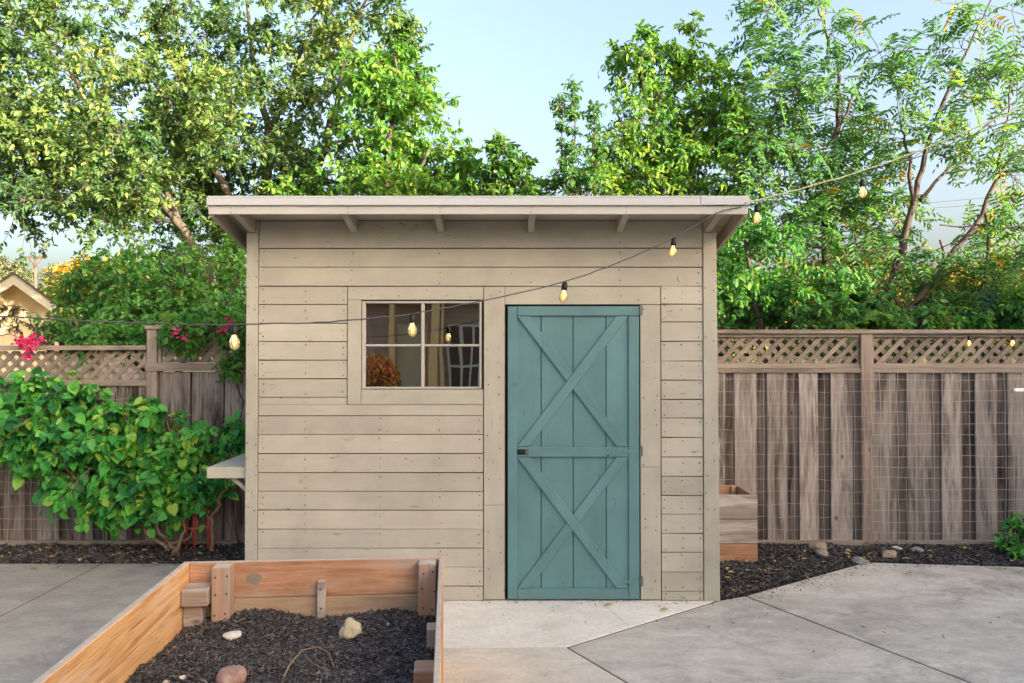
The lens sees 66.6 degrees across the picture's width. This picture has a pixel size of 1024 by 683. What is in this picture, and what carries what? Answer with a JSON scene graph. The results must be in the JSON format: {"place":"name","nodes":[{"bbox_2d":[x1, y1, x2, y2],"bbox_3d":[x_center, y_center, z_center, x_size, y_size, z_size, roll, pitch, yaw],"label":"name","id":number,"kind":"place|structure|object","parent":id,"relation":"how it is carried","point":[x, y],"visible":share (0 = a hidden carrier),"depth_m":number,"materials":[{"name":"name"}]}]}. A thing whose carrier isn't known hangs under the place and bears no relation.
{"place":"outdoors","nodes":[
{"label":"outdoors","id":0,"kind":"place"},
{"bbox_2d":[0,564,100,615],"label":"patio","id":1,"kind":"structure","parent":0,"point":[21,584],"depth_m":5.59,"materials":[{"name":"grey concrete"}]},
{"bbox_2d":[0,564,180,682],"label":"patio","id":2,"kind":"structure","parent":0,"point":[42,634],"depth_m":4.83,"materials":[{"name":"grey concrete"}]},
{"bbox_2d":[0,565,969,682],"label":"joint filling","id":3,"kind":"object","parent":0,"point":[612,633],"visible":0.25,"depth_m":4.55,"materials":[{"name":"grey concrete"}]},
{"bbox_2d":[0,356,1023,539],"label":"ground","id":4,"kind":"structure","parent":0,"point":[123,376],"depth_m":117.35,"materials":[{"name":"soil"}]},
{"bbox_2d":[0,254,51,323],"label":"distant tree","id":5,"kind":"object","parent":4,"relation":"on","point":[11,268],"visible":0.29,"depth_m":79.55,"materials":[{"name":"green plant"}]},
{"bbox_2d":[0,304,55,351],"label":"bronze vine","id":6,"kind":"object","parent":4,"relation":"on","point":[14,310],"visible":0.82,"depth_m":6.91,"materials":[{"name":"brown plant"}]},
{"bbox_2d":[0,272,56,378],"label":"neighbour house","id":7,"kind":"structure","parent":4,"relation":"on","point":[17,289],"depth_m":12.98,"materials":[{"name":"beige paint"}]},
{"bbox_2d":[23,254,46,287],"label":"utility pole","id":8,"kind":"object","parent":4,"relation":"on","point":[35,264],"visible":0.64,"depth_m":61.94,"materials":[{"name":"beige wood"}]},
{"bbox_2d":[37,263,59,368],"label":"distant tree","id":9,"kind":"object","parent":4,"relation":"on","point":[47,282],"visible":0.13,"depth_m":73.83,"materials":[{"name":"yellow plant"}]},
{"bbox_2d":[39,252,147,378],"bbox_3d":[-9.389,0.089,17.137,3.150,4.140,2.135,-1,-1,34],"label":"orange flowered shrub","id":10,"kind":"object","parent":4,"relation":"on","point":[64,270],"visible":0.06,"depth_m":16.72,"materials":[{"name":"green plant"}]},
{"bbox_2d":[0,542,244,563],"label":"mulch","id":11,"kind":"object","parent":4,"relation":"on","point":[89,554],"visible":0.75,"depth_m":6.22,"materials":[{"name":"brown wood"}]},
{"bbox_2d":[0,366,245,556],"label":"heart leaf shrub","id":12,"kind":"object","parent":11,"relation":"on","point":[145,470],"visible":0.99,"depth_m":6.08,"materials":[{"name":"green plant"}]},
{"bbox_2d":[0,326,245,545],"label":"wooden fence","id":13,"kind":"object","parent":11,"relation":"on","point":[199,396],"visible":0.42,"depth_m":6.59,"materials":[{"name":"wood"}]},
{"bbox_2d":[10,331,46,360],"bbox_3d":[-4.014,0.038,6.449,0.245,0.251,0.246,0,-1,0],"label":"blossom spray","id":14,"kind":"object","parent":13,"relation":"on","point":[24,342],"visible":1,"depth_m":6.42,"materials":[{"name":"pink plant"}]},
{"bbox_2d":[164,506,209,547],"bbox_3d":[-2.614,1.483,6.331,0.384,0.420,0.162,0,-1,0],"label":"plant stand","id":15,"kind":"object","parent":11,"relation":"on","point":[207,527],"visible":0.43,"depth_m":6.27,"materials":[{"name":"red paint"}]},
{"bbox_2d":[204,313,245,545],"bbox_3d":[-2.361,0.744,6.467,0.439,1.956,0.313,0,-1,0],"label":"hanging vine","id":16,"kind":"object","parent":11,"relation":"on","point":[227,365],"visible":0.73,"depth_m":6.45,"materials":[{"name":"green plant"}]},
{"bbox_2d":[216,316,232,334],"bbox_3d":[-2.334,-0.130,6.407,0.145,0.161,0.197,0,-1,22],"label":"blossom spray","id":17,"kind":"object","parent":16,"relation":"attached to","point":[225,328],"visible":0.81,"depth_m":6.38,"materials":[{"name":"plant"}]},
{"bbox_2d":[27,214,246,371],"bbox_3d":[-3.797,0.040,8.804,2.388,3.917,5.382,0,-1,-15],"label":"vine shrub","id":18,"kind":"object","parent":4,"relation":"on","point":[152,299],"visible":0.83,"depth_m":7.32,"materials":[{"name":"green plant"}]},
{"bbox_2d":[171,328,188,341],"bbox_3d":[-2.721,-0.051,6.453,0.148,0.122,0.180,0,-1,0],"label":"blossom spray","id":19,"kind":"object","parent":18,"relation":"attached to","point":[177,331],"visible":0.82,"depth_m":6.39,"materials":[{"name":"pink plant"}]},
{"bbox_2d":[0,0,434,371],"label":"oak tree","id":20,"kind":"object","parent":4,"relation":"on","point":[66,161],"visible":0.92,"depth_m":9.25,"materials":[{"name":"green plant"}]},
{"bbox_2d":[259,32,535,195],"bbox_3d":[-1.272,-0.635,9.110,3.306,5.959,2.084,0,-1,0],"label":"leafy tree","id":21,"kind":"object","parent":4,"relation":"on","point":[385,100],"visible":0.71,"depth_m":8.82,"materials":[{"name":"green plant"}]},
{"bbox_2d":[455,128,566,195],"bbox_3d":[-0.021,-0.076,8.634,1.271,4.634,0.623,0,-1,12],"label":"sapling","id":22,"kind":"object","parent":4,"relation":"on","point":[496,146],"visible":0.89,"depth_m":8.60,"materials":[{"name":"green plant"}]},
{"bbox_2d":[546,74,612,195],"bbox_3d":[0.727,-0.354,8.372,0.720,5.078,0.413,0,-1,0],"label":"sapling","id":23,"kind":"object","parent":4,"relation":"on","point":[569,181],"visible":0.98,"depth_m":8.40,"materials":[{"name":"green plant"}]},
{"bbox_2d":[561,9,782,222],"bbox_3d":[1.905,-0.734,9.294,2.886,6.366,1.890,0,-1,0],"label":"bushy tree","id":24,"kind":"object","parent":4,"relation":"on","point":[674,170],"visible":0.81,"depth_m":9.09,"materials":[{"name":"green plant"}]},
{"bbox_2d":[716,197,895,363],"bbox_3d":[2.465,0.257,7.869,2.349,3.601,1.825,0,-1,0],"label":"shrub","id":25,"kind":"object","parent":4,"relation":"on","point":[748,292],"visible":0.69,"depth_m":7.72,"materials":[{"name":"green plant"}]},
{"bbox_2d":[700,0,986,363],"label":"walnut tree","id":26,"kind":"object","parent":4,"relation":"on","point":[823,206],"visible":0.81,"depth_m":8.79,"materials":[{"name":"green plant"}]},
{"bbox_2d":[711,542,1023,602],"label":"mulch","id":27,"kind":"object","parent":4,"relation":"on","point":[742,583],"visible":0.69,"depth_m":6.06,"materials":[{"name":"black wood"}]},
{"bbox_2d":[0,542,1022,609],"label":"fallen leaves","id":28,"kind":"object","parent":27,"relation":"on","point":[607,603],"visible":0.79,"depth_m":6.11,"materials":[{"name":"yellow plant"}]},
{"bbox_2d":[719,485,757,561],"bbox_3d":[1.646,1.455,6.276,0.512,0.520,0.470,0,-1,0],"label":"planter box","id":29,"kind":"object","parent":27,"relation":"on","point":[738,534],"visible":0.5,"depth_m":6.04,"materials":[{"name":"brown wood"}]},
{"bbox_2d":[808,542,827,549],"bbox_3d":[2.515,1.688,6.412,0.152,0.081,0.097,0,-1,9],"label":"stone","id":30,"kind":"object","parent":27,"relation":"on","point":[820,545],"visible":0.77,"depth_m":6.38,"materials":[{"name":"beige stone"}]},
{"bbox_2d":[815,549,828,556],"bbox_3d":[2.462,1.684,6.204,0.104,0.068,0.137,0,-1,24],"label":"stone","id":31,"kind":"object","parent":27,"relation":"on","point":[822,552],"visible":0.92,"depth_m":6.17,"materials":[{"name":"grey stone"}]},
{"bbox_2d":[851,556,869,564],"bbox_3d":[2.680,1.686,6.010,0.115,0.051,0.100,0,-1,-3],"label":"stone","id":32,"kind":"object","parent":27,"relation":"on","point":[858,560],"visible":1,"depth_m":5.98,"materials":[{"name":"grey stone"}]},
{"bbox_2d":[717,330,1023,545],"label":"wooden fence","id":33,"kind":"object","parent":27,"relation":"on","point":[865,450],"visible":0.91,"depth_m":6.59,"materials":[{"name":"wood"}]},
{"bbox_2d":[900,333,1023,346],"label":"string lights","id":34,"kind":"object","parent":33,"relation":"attached to","point":[1012,337],"visible":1,"depth_m":6.53,"materials":[{"name":"black metal"}]},
{"bbox_2d":[1012,388,1023,392],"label":"pipe","id":35,"kind":"object","parent":33,"relation":"attached to","point":[1015,390],"visible":1,"depth_m":6.43,"materials":[{"name":"white plastic"}]},
{"bbox_2d":[881,550,896,558],"bbox_3d":[2.982,1.686,6.187,0.140,0.068,0.111,0,-1,-5],"label":"stone","id":36,"kind":"object","parent":27,"relation":"on","point":[890,554],"visible":0.97,"depth_m":6.14,"materials":[{"name":"beige stone"}]},
{"bbox_2d":[909,547,923,552],"bbox_3d":[3.288,1.692,6.328,0.111,0.050,0.083,0,-1,-4],"label":"stone","id":37,"kind":"object","parent":27,"relation":"on","point":[914,549],"visible":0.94,"depth_m":6.31,"materials":[{"name":"grey stone"}]},
{"bbox_2d":[993,512,1023,561],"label":"seedling shrub","id":38,"kind":"object","parent":27,"relation":"on","point":[1014,546],"visible":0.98,"depth_m":6.18,"materials":[{"name":"green plant"}]},
{"bbox_2d":[718,239,1023,363],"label":"yellow green tree","id":39,"kind":"object","parent":4,"relation":"on","point":[952,278],"visible":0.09,"depth_m":12.61,"materials":[{"name":"green plant"}]},
{"bbox_2d":[787,256,957,363],"bbox_3d":[3.477,0.592,7.489,1.612,2.826,1.544,0,-1,19],"label":"shrub","id":40,"kind":"object","parent":4,"relation":"on","point":[812,317],"visible":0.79,"depth_m":7.41,"materials":[{"name":"green plant"}]},
{"bbox_2d":[790,0,1023,363],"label":"walnut tree","id":41,"kind":"object","parent":4,"relation":"on","point":[997,71],"visible":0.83,"depth_m":8.28,"materials":[{"name":"green plant"}]},
{"bbox_2d":[836,80,1023,363],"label":"walnut tree","id":42,"kind":"object","parent":4,"relation":"on","point":[922,294],"visible":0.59,"depth_m":7.76,"materials":[{"name":"green plant"}]},
{"bbox_2d":[900,284,1023,363],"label":"shrub","id":43,"kind":"object","parent":4,"relation":"on","point":[1012,316],"visible":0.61,"depth_m":7.41,"materials":[{"name":"green plant"}]},
{"bbox_2d":[0,0,1023,355],"label":"sky","id":44,"kind":"structure","parent":0,"point":[506,60],"materials":[{"name":"blue"}]},
{"bbox_2d":[443,648,624,682],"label":"patio","id":45,"kind":"structure","parent":0,"point":[513,665],"depth_m":4.03,"materials":[{"name":"concrete"}]},
{"bbox_2d":[33,556,443,682],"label":"raised bed","id":46,"kind":"object","parent":45,"relation":"on","point":[147,626],"visible":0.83,"depth_m":3.99,"materials":[{"name":"wood"}]},
{"bbox_2d":[125,607,435,682],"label":"mulch","id":47,"kind":"object","parent":46,"relation":"in","point":[268,645],"visible":0.91,"depth_m":3.56,"materials":[{"name":"black wood"}]},
{"bbox_2d":[216,665,246,682],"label":"stone","id":48,"kind":"object","parent":47,"relation":"on","point":[233,674],"visible":0.99,"depth_m":3.19,"materials":[{"name":"pink stone"}]},
{"bbox_2d":[222,630,241,639],"bbox_3d":[-1.331,1.404,3.722,0.067,0.039,0.103,-1,-1,39],"label":"stone","id":49,"kind":"object","parent":47,"relation":"on","point":[231,635],"visible":0.99,"depth_m":3.70,"materials":[{"name":"white stone"}]},
{"bbox_2d":[282,646,333,678],"bbox_3d":[-0.861,1.384,3.357,0.181,0.068,0.291,0,-1,0],"label":"twig","id":50,"kind":"object","parent":47,"relation":"on","point":[302,650],"visible":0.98,"depth_m":3.38,"materials":[{"name":"wood"}]},
{"bbox_2d":[339,617,362,639],"bbox_3d":[-0.772,1.379,3.734,0.111,0.115,0.087,0,-1,-27],"label":"stone","id":51,"kind":"object","parent":47,"relation":"on","point":[350,627],"visible":0.92,"depth_m":3.71,"materials":[{"name":"beige stone"}]},
{"bbox_2d":[443,597,715,648],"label":"patio","id":52,"kind":"structure","parent":0,"point":[530,623],"depth_m":4.75,"materials":[{"name":"concrete"}]},
{"bbox_2d":[206,196,749,600],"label":"garden shed","id":53,"kind":"structure","parent":52,"relation":"on","point":[544,443],"depth_m":5.12,"materials":[{"name":"beige paint"}]},
{"bbox_2d":[347,300,482,403],"bbox_3d":[-0.635,0.070,5.177,0.891,0.686,0.107,0,-1,0],"label":"window","id":54,"kind":"structure","parent":53,"relation":"in","point":[357,345],"depth_m":5.13,"materials":[{"name":"beige paint"}]},
{"bbox_2d":[0,106,1023,349],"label":"string lights","id":55,"kind":"object","parent":53,"relation":"attached to","point":[234,329],"visible":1,"depth_m":4.58,"materials":[{"name":"black plastic"}]},
{"bbox_2d":[505,305,642,598],"bbox_3d":[0.405,0.723,5.119,0.902,1.927,0.051,0,-1,0],"label":"door","id":56,"kind":"structure","parent":53,"relation":"in","point":[573,450],"depth_m":5.12,"materials":[{"name":"teal paint"}]},
{"bbox_2d":[569,597,967,682],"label":"patio","id":57,"kind":"structure","parent":0,"point":[749,645],"depth_m":4.22,"materials":[{"name":"concrete"}]},
{"bbox_2d":[747,563,1023,682],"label":"patio","id":58,"kind":"structure","parent":0,"point":[916,613],"depth_m":4.92,"materials":[{"name":"concrete"}]},
{"bbox_2d":[4,562,1023,681],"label":"soil crumbs","id":59,"kind":"object","parent":58,"relation":"on","point":[737,595],"visible":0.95,"depth_m":5.48,"materials":[{"name":"black soil"}]},
{"bbox_2d":[891,204,1023,212],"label":"power line","id":60,"kind":"object","parent":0,"point":[954,206],"visible":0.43,"depth_m":26.06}
]}

